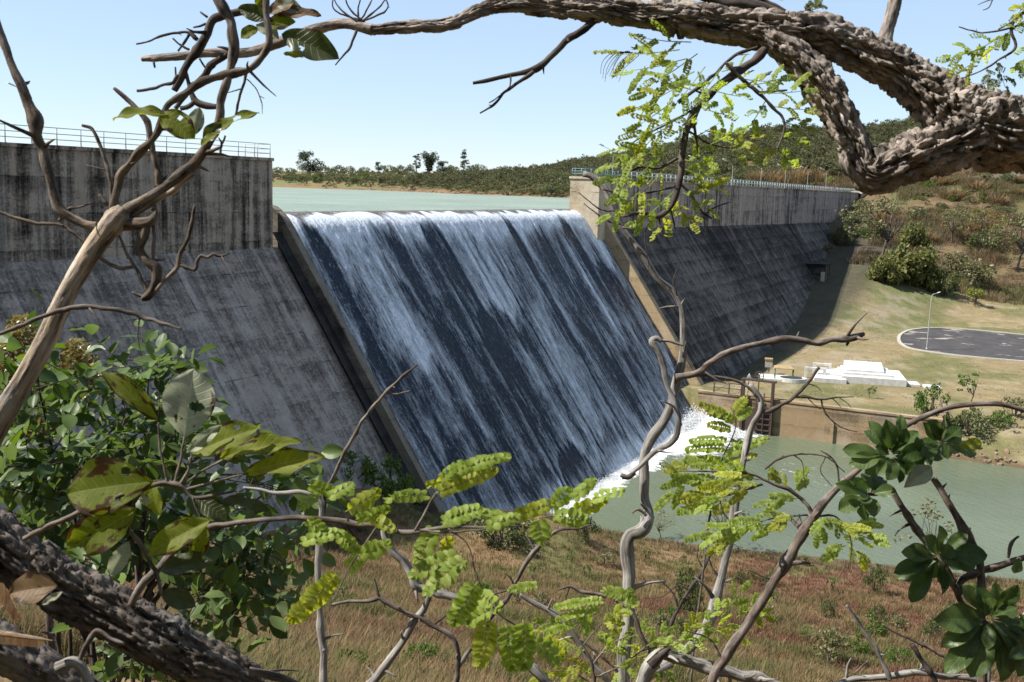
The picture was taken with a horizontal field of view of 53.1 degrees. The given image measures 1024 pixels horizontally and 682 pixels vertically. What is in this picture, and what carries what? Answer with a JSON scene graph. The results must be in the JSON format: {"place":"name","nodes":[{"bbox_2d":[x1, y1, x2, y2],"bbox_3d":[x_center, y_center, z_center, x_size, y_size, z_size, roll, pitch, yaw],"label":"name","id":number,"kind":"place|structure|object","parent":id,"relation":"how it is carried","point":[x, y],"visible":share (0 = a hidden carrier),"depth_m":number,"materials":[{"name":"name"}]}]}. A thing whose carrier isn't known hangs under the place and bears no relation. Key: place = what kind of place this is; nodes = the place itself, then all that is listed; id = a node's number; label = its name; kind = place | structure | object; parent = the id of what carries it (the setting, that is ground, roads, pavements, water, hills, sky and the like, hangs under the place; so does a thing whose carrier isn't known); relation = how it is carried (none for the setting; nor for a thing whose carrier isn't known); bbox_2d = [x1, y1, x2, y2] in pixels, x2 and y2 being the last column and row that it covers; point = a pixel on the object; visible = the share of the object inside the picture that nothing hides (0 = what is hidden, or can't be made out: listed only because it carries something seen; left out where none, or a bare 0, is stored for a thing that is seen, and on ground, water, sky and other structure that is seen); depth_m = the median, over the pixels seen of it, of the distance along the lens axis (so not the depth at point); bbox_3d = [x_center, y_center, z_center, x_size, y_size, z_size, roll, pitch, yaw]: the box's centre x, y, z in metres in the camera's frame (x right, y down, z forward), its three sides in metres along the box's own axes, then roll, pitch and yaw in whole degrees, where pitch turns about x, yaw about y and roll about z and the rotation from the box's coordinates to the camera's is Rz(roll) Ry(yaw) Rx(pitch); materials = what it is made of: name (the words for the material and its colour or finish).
{"place":"outdoors","nodes":[
{"label":"outdoors","id":0,"kind":"place"},
{"bbox_2d":[272,187,569,211],"bbox_3d":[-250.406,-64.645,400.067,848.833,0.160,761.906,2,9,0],"label":"reservoir water","id":1,"kind":"structure","parent":0,"point":[285,199],"depth_m":169.31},
{"bbox_2d":[0,135,1023,681],"bbox_3d":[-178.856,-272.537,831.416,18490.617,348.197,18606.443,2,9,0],"label":"ground","id":2,"kind":"structure","parent":0,"point":[836,295],"depth_m":162.39,"materials":[{"name":"soil"}]},
{"bbox_2d":[0,312,102,650],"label":"olive bush","id":3,"kind":"object","parent":2,"relation":"on","point":[69,358],"visible":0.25,"depth_m":7.40,"materials":[{"name":"green plant"}]},
{"bbox_2d":[0,509,297,681],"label":"fallen log","id":4,"kind":"object","parent":2,"relation":"on","point":[53,580],"visible":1,"depth_m":2.22,"materials":[{"name":"wood"}]},
{"bbox_2d":[22,369,325,609],"bbox_3d":[-0.692,0.293,2.078,0.615,0.502,0.163,2,9,0],"label":"broadleaf sprig","id":5,"kind":"object","parent":4,"relation":"attached to","point":[95,487],"visible":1,"depth_m":2.07,"materials":[{"name":"green plant"}]},
{"bbox_2d":[127,451,624,673],"bbox_3d":[-0.314,0.438,2.074,1.051,0.456,0.365,2,9,0],"label":"pinnate branch","id":6,"kind":"object","parent":4,"relation":"attached to","point":[461,471],"visible":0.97,"depth_m":2.03,"materials":[{"name":"green plant"}]},
{"bbox_2d":[0,288,354,681],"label":"leafy bush","id":7,"kind":"object","parent":2,"relation":"on","point":[40,499],"visible":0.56,"depth_m":5.01,"materials":[{"name":"green plant"}]},
{"bbox_2d":[0,0,388,446],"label":"leaning branch tree","id":8,"kind":"object","parent":2,"relation":"on","point":[118,219],"visible":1,"depth_m":2.59,"materials":[{"name":"brown plant"}]},
{"bbox_2d":[295,149,324,172],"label":"round tree","id":9,"kind":"object","parent":2,"relation":"on","point":[308,166],"visible":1,"depth_m":694.26,"materials":[{"name":"green plant"}]},
{"bbox_2d":[243,364,417,681],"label":"bleached sapling","id":10,"kind":"object","parent":2,"relation":"on","point":[320,622],"visible":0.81,"depth_m":4.59,"materials":[{"name":"wood"}]},
{"bbox_2d":[330,583,355,600],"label":"weed","id":11,"kind":"object","parent":2,"relation":"on","point":[343,592],"visible":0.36,"depth_m":35.62,"materials":[{"name":"green plant"}]},
{"bbox_2d":[339,648,369,669],"bbox_3d":[-2.952,5.947,18.781,0.743,0.775,0.732,10,12,42],"label":"weed","id":12,"kind":"object","parent":2,"relation":"on","point":[351,652],"visible":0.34,"depth_m":18.74,"materials":[{"name":"green plant"}]},
{"bbox_2d":[339,448,377,480],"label":"shrub","id":13,"kind":"object","parent":2,"relation":"on","point":[369,467],"visible":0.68,"depth_m":78.14,"materials":[{"name":"green plant"}]},
{"bbox_2d":[361,452,416,502],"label":"shrub","id":14,"kind":"object","parent":2,"relation":"on","point":[390,487],"visible":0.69,"depth_m":78.00,"materials":[{"name":"green plant"}]},
{"bbox_2d":[401,641,440,662],"bbox_3d":[-1.928,6.650,21.375,0.871,0.838,0.884,1,9,-3],"label":"weed","id":15,"kind":"object","parent":2,"relation":"on","point":[420,647],"visible":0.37,"depth_m":21.37,"materials":[{"name":"green plant"}]},
{"bbox_2d":[410,493,433,513],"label":"shrub","id":16,"kind":"object","parent":2,"relation":"on","point":[421,505],"visible":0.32,"depth_m":80.58,"materials":[{"name":"green plant"}]},
{"bbox_2d":[418,151,439,170],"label":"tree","id":17,"kind":"object","parent":2,"relation":"on","point":[430,159],"visible":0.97,"depth_m":897.02,"materials":[{"name":"green plant"}]},
{"bbox_2d":[0,142,858,532],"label":"concrete dam","id":18,"kind":"structure","parent":2,"relation":"on","point":[264,316],"depth_m":80.09,"materials":[{"name":"concrete"}]},
{"bbox_2d":[0,123,270,157],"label":"guard railing","id":19,"kind":"object","parent":18,"relation":"on","point":[166,146],"visible":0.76,"depth_m":70.61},
{"bbox_2d":[285,209,692,513],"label":"spillway water","id":20,"kind":"structure","parent":18,"relation":"on","point":[522,337],"depth_m":105.07,"materials":[{"name":"liquid"}]},
{"bbox_2d":[572,168,621,175],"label":"guard railing","id":21,"kind":"object","parent":18,"relation":"on","point":[591,171],"visible":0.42,"depth_m":142.42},
{"bbox_2d":[575,169,846,191],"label":"guard railing","id":22,"kind":"object","parent":18,"relation":"on","point":[708,178],"visible":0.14,"depth_m":200.80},
{"bbox_2d":[631,171,856,191],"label":"guard railing","id":23,"kind":"object","parent":18,"relation":"on","point":[737,182],"visible":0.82,"depth_m":224.30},
{"bbox_2d":[436,160,454,171],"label":"round tree","id":24,"kind":"object","parent":2,"relation":"on","point":[442,168],"visible":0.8,"depth_m":897.62,"materials":[{"name":"green plant"}]},
{"bbox_2d":[332,521,588,681],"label":"forked dead stem","id":25,"kind":"object","parent":2,"relation":"on","point":[535,670],"visible":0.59,"depth_m":4.28,"materials":[{"name":"wood"}]},
{"bbox_2d":[459,149,469,171],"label":"conifer tree","id":26,"kind":"object","parent":2,"relation":"on","point":[463,165],"visible":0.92,"depth_m":897.29,"materials":[{"name":"green plant"}]},
{"bbox_2d":[469,508,531,550],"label":"shrub","id":27,"kind":"object","parent":2,"relation":"on","point":[508,532],"visible":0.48,"depth_m":74.19,"materials":[{"name":"green plant"}]},
{"bbox_2d":[0,495,1023,681],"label":"dry grass","id":28,"kind":"structure","parent":2,"relation":"on","point":[372,630],"depth_m":45.88,"materials":[{"name":"plant"}]},
{"bbox_2d":[532,591,554,604],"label":"weed","id":29,"kind":"object","parent":2,"relation":"on","point":[540,599],"visible":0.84,"depth_m":51.47,"materials":[{"name":"green plant"}]},
{"bbox_2d":[542,179,557,196],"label":"bushy tree","id":30,"kind":"object","parent":2,"relation":"on","point":[552,185],"visible":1,"depth_m":329.95,"materials":[{"name":"green plant"}]},
{"bbox_2d":[141,0,1023,255],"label":"gnarled tree","id":31,"kind":"object","parent":2,"relation":"on","point":[966,122],"visible":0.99,"depth_m":3.14,"materials":[{"name":"brown plant"}]},
{"bbox_2d":[574,515,601,542],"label":"shrub","id":32,"kind":"object","parent":2,"relation":"on","point":[584,534],"visible":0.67,"depth_m":79.05,"materials":[{"name":"green plant"}]},
{"bbox_2d":[519,585,662,681],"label":"slanting dead stem","id":33,"kind":"object","parent":2,"relation":"on","point":[598,669],"visible":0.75,"depth_m":4.78,"materials":[{"name":"wood"}]},
{"bbox_2d":[272,115,921,192],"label":"woodland","id":34,"kind":"object","parent":2,"relation":"on","point":[542,173],"visible":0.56,"depth_m":395.54,"materials":[{"name":"green plant"}]},
{"bbox_2d":[591,552,615,566],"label":"shrub","id":35,"kind":"object","parent":2,"relation":"on","point":[607,556],"visible":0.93,"depth_m":76.34,"materials":[{"name":"green plant"}]},
{"bbox_2d":[507,578,775,681],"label":"lime seedling","id":36,"kind":"object","parent":2,"relation":"on","point":[629,597],"visible":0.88,"depth_m":4.51,"materials":[{"name":"green plant"}]},
{"bbox_2d":[648,613,666,628],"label":"shrub","id":37,"kind":"object","parent":2,"relation":"on","point":[657,618],"visible":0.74,"depth_m":48.75,"materials":[{"name":"green plant"}]},
{"bbox_2d":[653,605,674,626],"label":"weed","id":38,"kind":"object","parent":2,"relation":"on","point":[671,608],"visible":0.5,"depth_m":49.35,"materials":[{"name":"green plant"}]},
{"bbox_2d":[654,507,676,537],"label":"sparse sapling","id":39,"kind":"object","parent":2,"relation":"on","point":[659,525],"visible":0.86,"depth_m":90.82,"materials":[{"name":"green plant"}]},
{"bbox_2d":[643,544,711,677],"bbox_3d":[1.127,2.998,7.184,0.498,3.263,0.204,-2,9,-22],"label":"dark twig sapling","id":40,"kind":"object","parent":2,"relation":"on","point":[687,592],"visible":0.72,"depth_m":6.99,"materials":[{"name":"brown plant"}]},
{"bbox_2d":[674,614,688,634],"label":"weed","id":41,"kind":"object","parent":2,"relation":"on","point":[682,621],"visible":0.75,"depth_m":47.76,"materials":[{"name":"green plant"}]},
{"bbox_2d":[675,565,704,612],"bbox_3d":[9.308,13.515,53.951,1.597,3.444,1.628,2,9,5],"label":"shrub","id":42,"kind":"object","parent":2,"relation":"on","point":[695,590],"visible":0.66,"depth_m":53.76,"materials":[{"name":"green plant"}]},
{"bbox_2d":[679,594,701,613],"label":"weed","id":43,"kind":"object","parent":2,"relation":"on","point":[690,600],"visible":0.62,"depth_m":53.45,"materials":[{"name":"green plant"}]},
{"bbox_2d":[636,646,779,681],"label":"fallen branch","id":44,"kind":"object","parent":2,"relation":"on","point":[652,662],"visible":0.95,"depth_m":4.42,"materials":[{"name":"wood"}]},
{"bbox_2d":[669,396,769,681],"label":"feathery seedling","id":45,"kind":"object","parent":2,"relation":"on","point":[726,416],"visible":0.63,"depth_m":5.79,"materials":[{"name":"green plant"}]},
{"bbox_2d":[692,486,749,530],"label":"sparse sapling","id":46,"kind":"object","parent":2,"relation":"on","point":[724,501],"visible":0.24,"depth_m":87.24,"materials":[{"name":"green plant"}]},
{"bbox_2d":[578,171,867,681],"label":"crooked dead sapling","id":47,"kind":"object","parent":2,"relation":"on","point":[642,528],"visible":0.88,"depth_m":4.97,"materials":[{"name":"wood"}]},
{"bbox_2d":[734,569,745,583],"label":"weed","id":48,"kind":"object","parent":2,"relation":"on","point":[740,576],"visible":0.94,"depth_m":76.45,"materials":[{"name":"green plant"}]},
{"bbox_2d":[651,367,857,679],"bbox_3d":[1.180,2.131,5.581,1.177,4.028,0.208,-1,9,-16],"label":"leaning sapling","id":49,"kind":"object","parent":2,"relation":"on","point":[717,591],"visible":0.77,"depth_m":5.39,"materials":[{"name":"wood"}]},
{"bbox_2d":[742,169,766,179],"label":"straw clump","id":50,"kind":"object","parent":2,"relation":"on","point":[750,176],"visible":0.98,"depth_m":308.35,"materials":[{"name":"beige plant"}]},
{"bbox_2d":[753,166,784,182],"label":"straw clump","id":51,"kind":"object","parent":2,"relation":"on","point":[770,177],"visible":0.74,"depth_m":307.30,"materials":[{"name":"beige plant"}]},
{"bbox_2d":[765,358,772,373],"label":"meter box","id":52,"kind":"object","parent":2,"relation":"on","point":[768,363],"visible":0.89,"depth_m":150.52,"materials":[{"name":"paint"}]},
{"bbox_2d":[759,365,806,382],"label":"round concrete tank","id":53,"kind":"object","parent":2,"relation":"on","point":[785,378],"visible":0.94,"depth_m":145.16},
{"bbox_2d":[775,161,813,183],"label":"straw clump","id":54,"kind":"object","parent":2,"relation":"on","point":[798,177],"visible":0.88,"depth_m":307.49,"materials":[{"name":"beige plant"}]},
{"bbox_2d":[805,163,828,181],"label":"straw clump","id":55,"kind":"object","parent":2,"relation":"on","point":[817,176],"visible":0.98,"depth_m":308.09,"materials":[{"name":"beige plant"}]},
{"bbox_2d":[697,389,947,450],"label":"retaining wall","id":56,"kind":"structure","parent":2,"relation":"on","point":[802,420],"depth_m":128.59,"materials":[{"name":"concrete"}]},
{"bbox_2d":[713,371,776,435],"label":"sluice gate","id":57,"kind":"structure","parent":56,"relation":"attached to","point":[763,426],"depth_m":131.51,"materials":[{"name":"metal"}]},
{"bbox_2d":[821,599,835,617],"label":"weed","id":58,"kind":"object","parent":2,"relation":"on","point":[830,607],"visible":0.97,"depth_m":61.29,"materials":[{"name":"green plant"}]},
{"bbox_2d":[811,627,850,664],"bbox_3d":[13.816,13.428,44.709,1.498,1.989,1.776,0,9,-10],"label":"shrub","id":59,"kind":"object","parent":2,"relation":"on","point":[833,642],"visible":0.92,"depth_m":44.32,"materials":[{"name":"green plant"}]},
{"bbox_2d":[654,399,1023,681],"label":"arching sapling","id":60,"kind":"object","parent":2,"relation":"on","point":[787,560],"visible":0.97,"depth_m":4.19,"materials":[{"name":"green plant"}]},
{"bbox_2d":[831,223,853,244],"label":"shrub","id":61,"kind":"object","parent":2,"relation":"on","point":[837,234],"visible":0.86,"depth_m":275.40,"materials":[{"name":"green plant"}]},
{"bbox_2d":[804,360,906,386],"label":"stepped platform","id":62,"kind":"structure","parent":2,"relation":"on","point":[863,372],"depth_m":146.81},
{"bbox_2d":[844,628,870,655],"bbox_3d":[16.149,14.287,47.821,1.239,1.640,1.220,3,9,8],"label":"weed","id":63,"kind":"object","parent":2,"relation":"on","point":[857,650],"visible":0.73,"depth_m":47.63,"materials":[{"name":"green plant"}]},
{"bbox_2d":[697,272,1023,451],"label":"field grass","id":64,"kind":"structure","parent":2,"relation":"on","point":[883,350],"depth_m":172.67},
{"bbox_2d":[847,198,873,213],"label":"shrub","id":65,"kind":"object","parent":2,"relation":"on","point":[860,204],"visible":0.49,"depth_m":311.72,"materials":[{"name":"green plant"}]},
{"bbox_2d":[855,609,889,634],"bbox_3d":[19.577,15.474,55.439,1.607,1.770,1.583,-5,11,-36],"label":"weed","id":66,"kind":"object","parent":2,"relation":"on","point":[878,625],"visible":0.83,"depth_m":55.31,"materials":[{"name":"green plant"}]},
{"bbox_2d":[862,563,886,591],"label":"shrub","id":67,"kind":"object","parent":2,"relation":"on","point":[871,579],"visible":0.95,"depth_m":75.34,"materials":[{"name":"green plant"}]},
{"bbox_2d":[835,193,915,255],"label":"open tree","id":68,"kind":"object","parent":2,"relation":"on","point":[885,234],"visible":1,"depth_m":255.06,"materials":[{"name":"green plant"}]},
{"bbox_2d":[870,603,887,621],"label":"weed","id":69,"kind":"object","parent":2,"relation":"on","point":[880,609],"visible":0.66,"depth_m":60.30,"materials":[{"name":"green plant"}]},
{"bbox_2d":[865,254,901,284],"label":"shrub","id":70,"kind":"object","parent":2,"relation":"on","point":[880,267],"visible":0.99,"depth_m":238.58,"materials":[{"name":"green plant"}]},
{"bbox_2d":[884,647,911,664],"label":"weed","id":71,"kind":"object","parent":2,"relation":"on","point":[890,657],"visible":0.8,"depth_m":47.05,"materials":[{"name":"green plant"}]},
{"bbox_2d":[885,615,910,631],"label":"shrub","id":72,"kind":"object","parent":2,"relation":"on","point":[901,621],"visible":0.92,"depth_m":58.28,"materials":[{"name":"green plant"}]},
{"bbox_2d":[789,153,1023,304],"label":"hillside straw","id":73,"kind":"object","parent":2,"relation":"on","point":[843,181],"visible":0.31,"depth_m":286.50,"materials":[{"name":"green plant"}]},
{"bbox_2d":[882,242,939,285],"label":"shrub","id":74,"kind":"object","parent":2,"relation":"on","point":[909,265],"visible":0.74,"depth_m":239.72,"materials":[{"name":"green plant"}]},
{"bbox_2d":[897,220,931,248],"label":"cane clump","id":75,"kind":"object","parent":2,"relation":"on","point":[912,233],"visible":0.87,"depth_m":272.66,"materials":[{"name":"green plant"}]},
{"bbox_2d":[908,206,929,219],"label":"shrub","id":76,"kind":"object","parent":2,"relation":"on","point":[919,210],"visible":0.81,"depth_m":298.92,"materials":[{"name":"green plant"}]},
{"bbox_2d":[904,260,948,291],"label":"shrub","id":77,"kind":"object","parent":2,"relation":"on","point":[931,274],"visible":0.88,"depth_m":240.19,"materials":[{"name":"green plant"}]},
{"bbox_2d":[832,605,1023,681],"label":"twiggy branch","id":78,"kind":"object","parent":2,"relation":"on","point":[887,674],"visible":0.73,"depth_m":4.15,"materials":[{"name":"wood"}]},
{"bbox_2d":[888,496,970,558],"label":"sparse sapling","id":79,"kind":"object","parent":2,"relation":"on","point":[930,512],"visible":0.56,"depth_m":80.96,"materials":[{"name":"green plant"}]},
{"bbox_2d":[836,414,1023,681],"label":"rosette plant","id":80,"kind":"object","parent":2,"relation":"on","point":[976,642],"visible":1,"depth_m":3.64,"materials":[{"name":"green plant"}]},
{"bbox_2d":[913,382,950,415],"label":"shrub","id":81,"kind":"object","parent":2,"relation":"on","point":[921,399],"visible":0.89,"depth_m":125.48,"materials":[{"name":"green plant"}]},
{"bbox_2d":[921,616,943,637],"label":"weed","id":82,"kind":"object","parent":2,"relation":"on","point":[935,627],"visible":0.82,"depth_m":55.95,"materials":[{"name":"green plant"}]},
{"bbox_2d":[921,176,948,185],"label":"straw clump","id":83,"kind":"object","parent":2,"relation":"on","point":[937,181],"visible":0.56,"depth_m":328.83,"materials":[{"name":"beige plant"}]},
{"bbox_2d":[928,268,961,296],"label":"shrub","id":84,"kind":"object","parent":2,"relation":"on","point":[954,285],"visible":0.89,"depth_m":239.78,"materials":[{"name":"green plant"}]},
{"bbox_2d":[938,186,969,198],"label":"straw clump","id":85,"kind":"object","parent":2,"relation":"on","point":[954,193],"visible":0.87,"depth_m":313.27,"materials":[{"name":"beige plant"}]},
{"bbox_2d":[941,251,977,272],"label":"shrub","id":86,"kind":"object","parent":2,"relation":"on","point":[957,256],"visible":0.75,"depth_m":254.47,"materials":[{"name":"green plant"}]},
{"bbox_2d":[897,327,1023,361],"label":"kerb","id":87,"kind":"structure","parent":2,"relation":"on","point":[899,339],"depth_m":182.62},
{"bbox_2d":[941,205,980,243],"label":"open tree","id":88,"kind":"object","parent":2,"relation":"on","point":[952,225],"visible":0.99,"depth_m":277.70,"materials":[{"name":"green plant"}]},
{"bbox_2d":[956,372,978,401],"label":"young tree","id":89,"kind":"object","parent":2,"relation":"on","point":[974,384],"visible":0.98,"depth_m":132.93,"materials":[{"name":"green plant"}]},
{"bbox_2d":[946,407,993,434],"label":"shrub","id":90,"kind":"object","parent":2,"relation":"on","point":[967,416],"visible":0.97,"depth_m":124.15,"materials":[{"name":"green plant"}]},
{"bbox_2d":[957,179,992,189],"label":"straw clump","id":91,"kind":"object","parent":2,"relation":"on","point":[979,186],"visible":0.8,"depth_m":318.59,"materials":[{"name":"beige plant"}]},
{"bbox_2d":[965,288,985,304],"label":"lime tree","id":92,"kind":"object","parent":2,"relation":"on","point":[970,292],"visible":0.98,"depth_m":236.36,"materials":[{"name":"green plant"}]},
{"bbox_2d":[955,258,996,288],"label":"shrub","id":93,"kind":"object","parent":2,"relation":"on","point":[976,273],"visible":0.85,"depth_m":245.97,"materials":[{"name":"green plant"}]},
{"bbox_2d":[965,228,1004,249],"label":"shrub","id":94,"kind":"object","parent":2,"relation":"on","point":[974,237],"visible":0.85,"depth_m":272.62,"materials":[{"name":"green plant"}]},
{"bbox_2d":[951,446,1023,466],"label":"rubble","id":95,"kind":"object","parent":2,"relation":"on","point":[996,459],"visible":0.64,"depth_m":120.61,"materials":[{"name":"stone"}]},
{"bbox_2d":[965,209,1009,230],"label":"bush","id":96,"kind":"object","parent":2,"relation":"on","point":[982,223],"visible":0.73,"depth_m":285.56,"materials":[{"name":"green plant"}]},
{"bbox_2d":[985,191,1011,203],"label":"straw clump","id":97,"kind":"object","parent":2,"relation":"on","point":[997,200],"visible":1,"depth_m":304.80,"materials":[{"name":"beige plant"}]},
{"bbox_2d":[985,409,1017,429],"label":"shrub","id":98,"kind":"object","parent":2,"relation":"on","point":[997,416],"visible":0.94,"depth_m":124.89,"materials":[{"name":"green plant"}]},
{"bbox_2d":[986,209,1023,271],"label":"open tree","id":99,"kind":"object","parent":2,"relation":"on","point":[1018,241],"visible":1,"depth_m":258.53,"materials":[{"name":"green plant"}]},
{"bbox_2d":[1003,396,1023,416],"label":"shrub","id":100,"kind":"object","parent":2,"relation":"on","point":[1015,402],"visible":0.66,"depth_m":127.01,"materials":[{"name":"green plant"}]},
{"bbox_2d":[0,0,1023,172],"label":"sky","id":101,"kind":"structure","parent":0,"point":[395,98],"materials":[{"name":"blue"}]},
{"bbox_2d":[553,415,1023,579],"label":"pool water","id":102,"kind":"structure","parent":0,"point":[987,500],"depth_m":103.26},
{"bbox_2d":[548,405,754,515],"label":"spray","id":103,"kind":"object","parent":102,"relation":"on","point":[690,424],"visible":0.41,"depth_m":118.35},
{"bbox_2d":[851,172,1023,197],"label":"path","id":104,"kind":"structure","parent":0,"point":[996,175],"depth_m":334.58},
{"bbox_2d":[901,328,1023,359],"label":"road","id":105,"kind":"structure","parent":0,"point":[979,343],"depth_m":190.33,"materials":[{"name":"asphalt"}]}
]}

